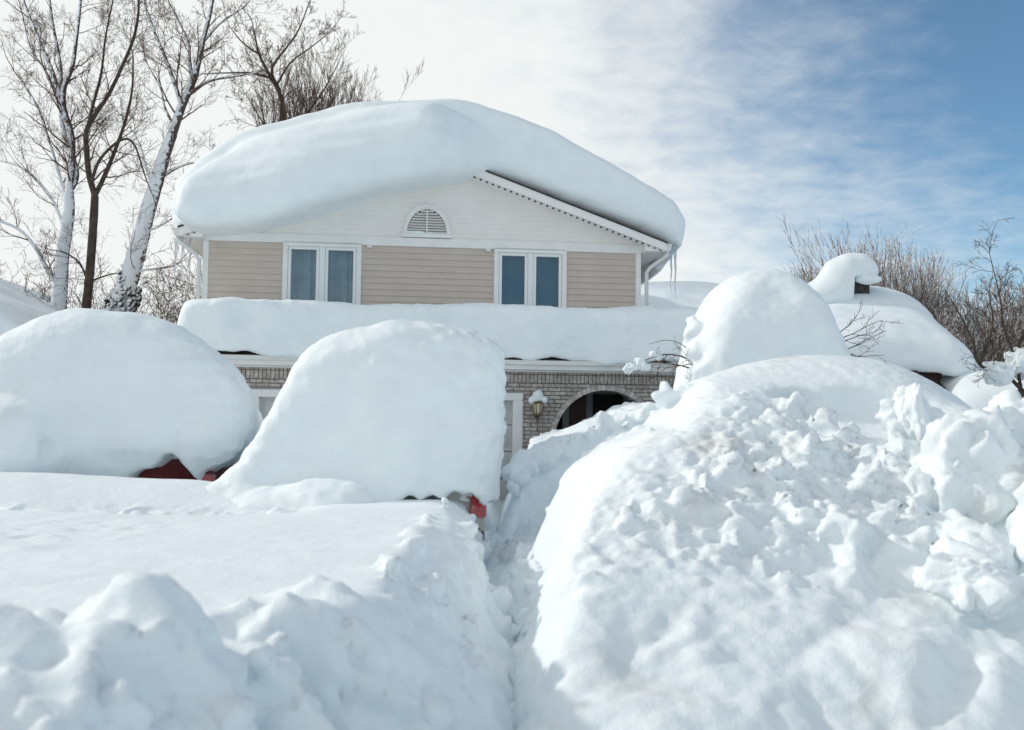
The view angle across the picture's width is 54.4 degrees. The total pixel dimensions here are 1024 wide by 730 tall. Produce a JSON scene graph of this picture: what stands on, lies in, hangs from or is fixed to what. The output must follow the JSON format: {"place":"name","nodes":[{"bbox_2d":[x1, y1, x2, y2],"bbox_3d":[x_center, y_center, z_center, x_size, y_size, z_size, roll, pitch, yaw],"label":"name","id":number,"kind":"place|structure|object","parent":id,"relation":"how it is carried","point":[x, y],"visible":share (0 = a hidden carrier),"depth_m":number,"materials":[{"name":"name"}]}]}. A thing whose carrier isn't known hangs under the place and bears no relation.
{"place":"outdoors","nodes":[
{"label":"outdoors","id":0,"kind":"place"},
{"bbox_2d":[177,297,698,365],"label":"porch roof snow","id":1,"kind":"structure","parent":0,"point":[610,336],"depth_m":18.59,"materials":[{"name":"white snow"}]},
{"bbox_2d":[484,451,511,531],"bbox_3d":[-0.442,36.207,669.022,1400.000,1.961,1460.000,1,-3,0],"label":"ground","id":2,"kind":"structure","parent":0,"point":[493,515],"depth_m":15.78,"materials":[{"name":"white snow"}]},
{"bbox_2d":[0,254,101,307],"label":"bare shrub","id":3,"kind":"object","parent":2,"relation":"on","point":[49,288],"visible":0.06,"depth_m":27.88,"materials":[{"name":"brown plant"}]},
{"bbox_2d":[0,0,135,310],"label":"bare tree","id":4,"kind":"object","parent":2,"relation":"on","point":[72,172],"visible":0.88,"depth_m":27.12,"materials":[{"name":"brown plant"}]},
{"bbox_2d":[0,244,183,320],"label":"bare shrub","id":5,"kind":"object","parent":2,"relation":"on","point":[75,289],"visible":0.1,"depth_m":29.17,"materials":[{"name":"brown plant"}]},
{"bbox_2d":[5,0,195,308],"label":"bare tree","id":6,"kind":"object","parent":2,"relation":"on","point":[88,272],"visible":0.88,"depth_m":26.80,"materials":[{"name":"brown plant"}]},
{"bbox_2d":[67,243,181,322],"bbox_3d":[-11.866,-0.591,29.358,6.764,5.959,5.706,3,-4,-39],"label":"bare shrub","id":7,"kind":"object","parent":2,"relation":"on","point":[144,284],"visible":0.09,"depth_m":28.99,"materials":[{"name":"brown plant"}]},
{"bbox_2d":[73,243,201,324],"bbox_3d":[-8.982,-0.874,28.887,7.053,6.383,6.746,2,-3,-23],"label":"bare shrub","id":8,"kind":"object","parent":2,"relation":"on","point":[169,301],"visible":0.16,"depth_m":28.28,"materials":[{"name":"brown plant"}]},
{"bbox_2d":[142,270,191,321],"bbox_3d":[-9.366,-0.150,29.051,5.602,4.941,4.226,-1,-3,31],"label":"bare shrub","id":9,"kind":"object","parent":2,"relation":"on","point":[166,300],"visible":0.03,"depth_m":28.00,"materials":[{"name":"brown plant"}]},
{"bbox_2d":[137,459,232,481],"bbox_3d":[-4.535,1.418,13.303,1.816,1.850,4.410,1,-3,-6],"label":"red car","id":10,"kind":"object","parent":2,"relation":"on","point":[174,469],"visible":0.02,"depth_m":11.34,"materials":[{"name":"red paint"}]},
{"bbox_2d":[0,308,262,479],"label":"snow dome","id":11,"kind":"structure","parent":10,"relation":"on","point":[90,391],"depth_m":10.94,"materials":[{"name":"white snow"}]},
{"bbox_2d":[83,0,292,311],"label":"bare tree","id":12,"kind":"object","parent":2,"relation":"on","point":[128,276],"visible":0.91,"depth_m":26.69,"materials":[{"name":"brown plant"}]},
{"bbox_2d":[0,472,520,729],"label":"snow bank","id":13,"kind":"structure","parent":2,"relation":"on","point":[127,603],"depth_m":4.49,"materials":[{"name":"white snow"}]},
{"bbox_2d":[165,0,362,130],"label":"bare tree","id":14,"kind":"object","parent":2,"relation":"on","point":[270,77],"visible":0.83,"depth_m":35.50,"materials":[{"name":"brown plant"}]},
{"bbox_2d":[246,23,423,125],"bbox_3d":[-6.833,-4.676,35.823,7.036,14.925,4.906,0,-3,16],"label":"bare tree","id":15,"kind":"object","parent":2,"relation":"on","point":[302,104],"visible":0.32,"depth_m":35.24,"materials":[{"name":"brown plant"}]},
{"bbox_2d":[173,170,676,499],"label":"house","id":16,"kind":"structure","parent":2,"relation":"on","point":[496,238],"depth_m":20.37,"materials":[{"name":"beige plastic"}]},
{"bbox_2d":[174,238,176,292],"bbox_3d":[-6.636,-2.032,19.617,0.056,1.250,0.055,1,-3,-6],"label":"icicle","id":17,"kind":"object","parent":16,"relation":"hanging from","point":[175,242],"visible":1,"depth_m":19.61,"materials":[{"name":"white"}]},
{"bbox_2d":[181,237,183,278],"bbox_3d":[-6.522,-2.122,19.686,0.047,0.901,0.048,1,-3,-6],"label":"icicle","id":18,"kind":"object","parent":16,"relation":"hanging from","point":[182,240],"visible":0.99,"depth_m":19.68,"materials":[{"name":"white"}]},
{"bbox_2d":[188,239,191,299],"bbox_3d":[-6.407,-1.850,19.786,0.048,1.350,0.048,1,-3,-6],"label":"icicle","id":19,"kind":"object","parent":16,"relation":"hanging from","point":[190,243],"visible":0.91,"depth_m":19.78,"materials":[{"name":"white"}]},
{"bbox_2d":[282,241,361,303],"bbox_3d":[-3.872,-1.753,20.381,1.630,1.460,0.585,1,-3,-6],"label":"window","id":20,"kind":"structure","parent":16,"relation":"in","point":[322,271],"depth_m":20.24,"materials":[{"name":"white plastic"}]},
{"bbox_2d":[250,387,523,499],"bbox_3d":[-2.359,1.559,18.823,5.160,2.200,0.206,1,-3,-6],"label":"garage door","id":21,"kind":"structure","parent":16,"relation":"in","point":[265,397],"depth_m":19.05,"materials":[{"name":"grey paint"}]},
{"bbox_2d":[406,231,433,234],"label":"snow","id":22,"kind":"structure","parent":16,"relation":"on","point":[419,232],"depth_m":20.33,"materials":[{"name":"white snow"}]},
{"bbox_2d":[171,99,684,284],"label":"roof snow","id":23,"kind":"structure","parent":16,"relation":"on","point":[303,168],"depth_m":19.41,"materials":[{"name":"white snow"}]},
{"bbox_2d":[494,248,566,307],"bbox_3d":[0.373,-1.715,20.692,1.520,1.400,0.170,1,-3,-6],"label":"window","id":24,"kind":"structure","parent":16,"relation":"in","point":[525,277],"depth_m":20.72,"materials":[{"name":"white plastic"}]},
{"bbox_2d":[532,401,543,430],"bbox_3d":[0.490,0.940,18.974,0.238,0.640,0.271,1,-3,-6],"label":"wall lantern","id":25,"kind":"object","parent":16,"relation":"attached to","point":[537,406],"depth_m":18.90,"materials":[{"name":"brown metal"}]},
{"bbox_2d":[528,389,547,403],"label":"snow","id":26,"kind":"structure","parent":25,"relation":"on","point":[537,395],"depth_m":18.91,"materials":[{"name":"white snow"}]},
{"bbox_2d":[569,395,585,426],"bbox_3d":[1.372,1.646,20.761,0.380,2.080,0.040,1,-3,-6],"label":"front door","id":27,"kind":"structure","parent":16,"relation":"in","point":[577,409],"depth_m":20.78,"materials":[{"name":"wood"}]},
{"bbox_2d":[670,245,672,291],"bbox_3d":[3.314,-2.008,20.727,0.065,1.001,0.065,1,-3,-6],"label":"icicle","id":28,"kind":"object","parent":16,"relation":"hanging from","point":[671,254],"visible":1,"depth_m":20.72,"materials":[{"name":"white"}]},
{"bbox_2d":[674,245,676,293],"bbox_3d":[3.414,-1.942,20.816,0.065,1.121,0.065,1,-3,-6],"label":"icicle","id":29,"kind":"object","parent":16,"relation":"hanging from","point":[675,252],"visible":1,"depth_m":20.81,"materials":[{"name":"white"}]},
{"bbox_2d":[404,492,485,539],"bbox_3d":[-1.442,1.435,12.051,1.876,1.760,4.710,1,-3,-6],"label":"van","id":30,"kind":"object","parent":2,"relation":"on","point":[473,505],"visible":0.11,"depth_m":9.91,"materials":[{"name":"red paint"}]},
{"bbox_2d":[206,319,506,510],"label":"snow block","id":31,"kind":"structure","parent":30,"relation":"on","point":[392,410],"depth_m":9.69,"materials":[{"name":"white snow"}]},
{"bbox_2d":[498,402,660,539],"bbox_3d":[2.544,1.409,14.530,5.597,2.160,7.353,1,-3,0],"label":"snow drift","id":32,"kind":"object","parent":2,"relation":"on","point":[533,473],"visible":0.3,"depth_m":13.22,"materials":[{"name":"white snow"}]},
{"bbox_2d":[673,269,850,388],"bbox_3d":[3.589,0.247,14.415,2.499,3.222,2.988,1,-3,0],"label":"snow mound","id":33,"kind":"object","parent":2,"relation":"on","point":[751,317],"visible":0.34,"depth_m":13.21,"materials":[{"name":"white snow"}]},
{"bbox_2d":[623,340,692,388],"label":"shrub twigs","id":34,"kind":"object","parent":33,"relation":"in","point":[675,366],"visible":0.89,"depth_m":13.59,"materials":[{"name":"brown plant"}]},
{"bbox_2d":[622,363,637,374],"bbox_3d":[1.585,0.046,13.475,0.168,0.169,0.223,2,-3,-26],"label":"snow clump","id":35,"kind":"object","parent":34,"relation":"on","point":[628,368],"visible":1,"depth_m":13.42,"materials":[{"name":"white snow"}]},
{"bbox_2d":[633,357,650,370],"bbox_3d":[1.761,-0.014,13.495,0.226,0.180,0.147,-1,-3,24],"label":"snow clump","id":36,"kind":"object","parent":34,"relation":"on","point":[641,363],"visible":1,"depth_m":13.46,"materials":[{"name":"white snow"}]},
{"bbox_2d":[649,351,661,360],"bbox_3d":[1.952,-0.123,13.573,0.179,0.142,0.154,1,-3,0],"label":"snow clump","id":37,"kind":"object","parent":34,"relation":"on","point":[653,354],"visible":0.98,"depth_m":13.52,"materials":[{"name":"white snow"}]},
{"bbox_2d":[840,299,902,361],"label":"shrub twigs","id":38,"kind":"object","parent":33,"relation":"in","point":[865,334],"visible":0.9,"depth_m":13.84,"materials":[{"name":"brown plant"}]},
{"bbox_2d":[512,355,1023,729],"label":"snow heap","id":39,"kind":"object","parent":2,"relation":"on","point":[748,546],"visible":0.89,"depth_m":5.87,"materials":[{"name":"white snow"}]},
{"bbox_2d":[892,382,932,443],"bbox_3d":[3.024,0.441,7.530,0.268,0.617,0.319,3,-4,-39],"label":"snow chunk","id":40,"kind":"object","parent":39,"relation":"on","point":[913,410],"visible":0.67,"depth_m":7.43,"materials":[{"name":"white snow"}]},
{"bbox_2d":[911,551,1023,620],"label":"snow chunk","id":41,"kind":"object","parent":39,"relation":"on","point":[989,588],"visible":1,"depth_m":5.51,"materials":[{"name":"white snow"}]},
{"bbox_2d":[917,405,1023,525],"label":"snow chunk","id":42,"kind":"object","parent":39,"relation":"on","point":[971,462],"visible":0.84,"depth_m":6.60,"materials":[{"name":"white snow"}]},
{"bbox_2d":[982,389,1023,446],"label":"snow chunk","id":43,"kind":"object","parent":39,"relation":"on","point":[1010,402],"visible":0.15,"depth_m":7.71,"materials":[{"name":"white snow"}]},
{"bbox_2d":[1005,482,1023,574],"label":"snow chunk","id":44,"kind":"object","parent":39,"relation":"on","point":[1014,525],"visible":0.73,"depth_m":6.20,"materials":[{"name":"white snow"}]},
{"bbox_2d":[667,278,941,386],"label":"neighbour house","id":45,"kind":"structure","parent":2,"relation":"on","point":[935,377],"depth_m":27.34,"materials":[{"name":"red brick"}]},
{"bbox_2d":[641,281,976,376],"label":"neighbour roof snow","id":46,"kind":"structure","parent":45,"relation":"on","point":[920,339],"depth_m":27.50,"materials":[{"name":"white snow"}]},
{"bbox_2d":[808,253,881,302],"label":"chimney snow","id":47,"kind":"structure","parent":45,"relation":"on","point":[834,280],"depth_m":29.66,"materials":[{"name":"white snow"}]},
{"bbox_2d":[776,214,1013,338],"bbox_3d":[13.200,-1.361,35.890,7.954,8.644,7.426,1,-3,0],"label":"bare tree","id":48,"kind":"object","parent":2,"relation":"on","point":[902,283],"visible":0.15,"depth_m":35.23,"materials":[{"name":"brown plant"}]},
{"bbox_2d":[881,256,1004,375],"bbox_3d":[14.480,-0.602,36.341,8.391,7.206,5.820,1,-3,0],"label":"bare tree","id":49,"kind":"object","parent":2,"relation":"on","point":[955,298],"visible":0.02,"depth_m":35.43,"materials":[{"name":"brown plant"}]},
{"bbox_2d":[928,218,1023,397],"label":"branching tree","id":50,"kind":"object","parent":2,"relation":"on","point":[1019,386],"visible":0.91,"depth_m":18.96,"materials":[{"name":"brown plant"}]},
{"bbox_2d":[982,361,1014,385],"bbox_3d":[9.237,0.158,18.913,0.552,0.494,0.649,-1,-3,23],"label":"snow clump","id":51,"kind":"object","parent":50,"relation":"on","point":[1001,376],"visible":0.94,"depth_m":18.75,"materials":[{"name":"white snow"}]},
{"bbox_2d":[1004,347,1023,380],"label":"snow clump","id":52,"kind":"object","parent":50,"relation":"on","point":[1018,353],"visible":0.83,"depth_m":19.00,"materials":[{"name":"white snow"}]},
{"bbox_2d":[932,272,1023,376],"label":"bare tree","id":53,"kind":"object","parent":2,"relation":"on","point":[967,342],"visible":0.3,"depth_m":32.57,"materials":[{"name":"brown plant"}]},
{"bbox_2d":[950,265,1023,360],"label":"bare tree","id":54,"kind":"object","parent":2,"relation":"on","point":[999,286],"visible":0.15,"depth_m":33.15,"materials":[{"name":"brown plant"}]},
{"bbox_2d":[461,519,546,729],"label":"path","id":55,"kind":"structure","parent":0,"point":[512,568],"depth_m":9.06,"materials":[{"name":"white snow"}]},
{"bbox_2d":[0,0,1023,375],"label":"sky","id":56,"kind":"structure","parent":0,"point":[887,115],"materials":[{"name":"blue"}]},
{"bbox_3d":[-14.683,0.484,24.305,8.500,4.620,8.800,1,-3,-4],"label":"brick house","id":57,"kind":"object","parent":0,"visible":0},
{"bbox_2d":[0,279,67,335],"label":"snow","id":58,"kind":"structure","parent":57,"relation":"on","point":[19,306],"depth_m":22.94,"materials":[{"name":"white snow"}]},
{"bbox_3d":[13.561,1.935,26.782,3.700,2.670,4.130,0,-3,14],"label":"shed","id":59,"kind":"object","parent":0,"visible":0},
{"bbox_2d":[941,361,1023,408],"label":"snow","id":60,"kind":"structure","parent":59,"relation":"on","point":[966,390],"depth_m":25.42,"materials":[{"name":"white snow"}]}
]}

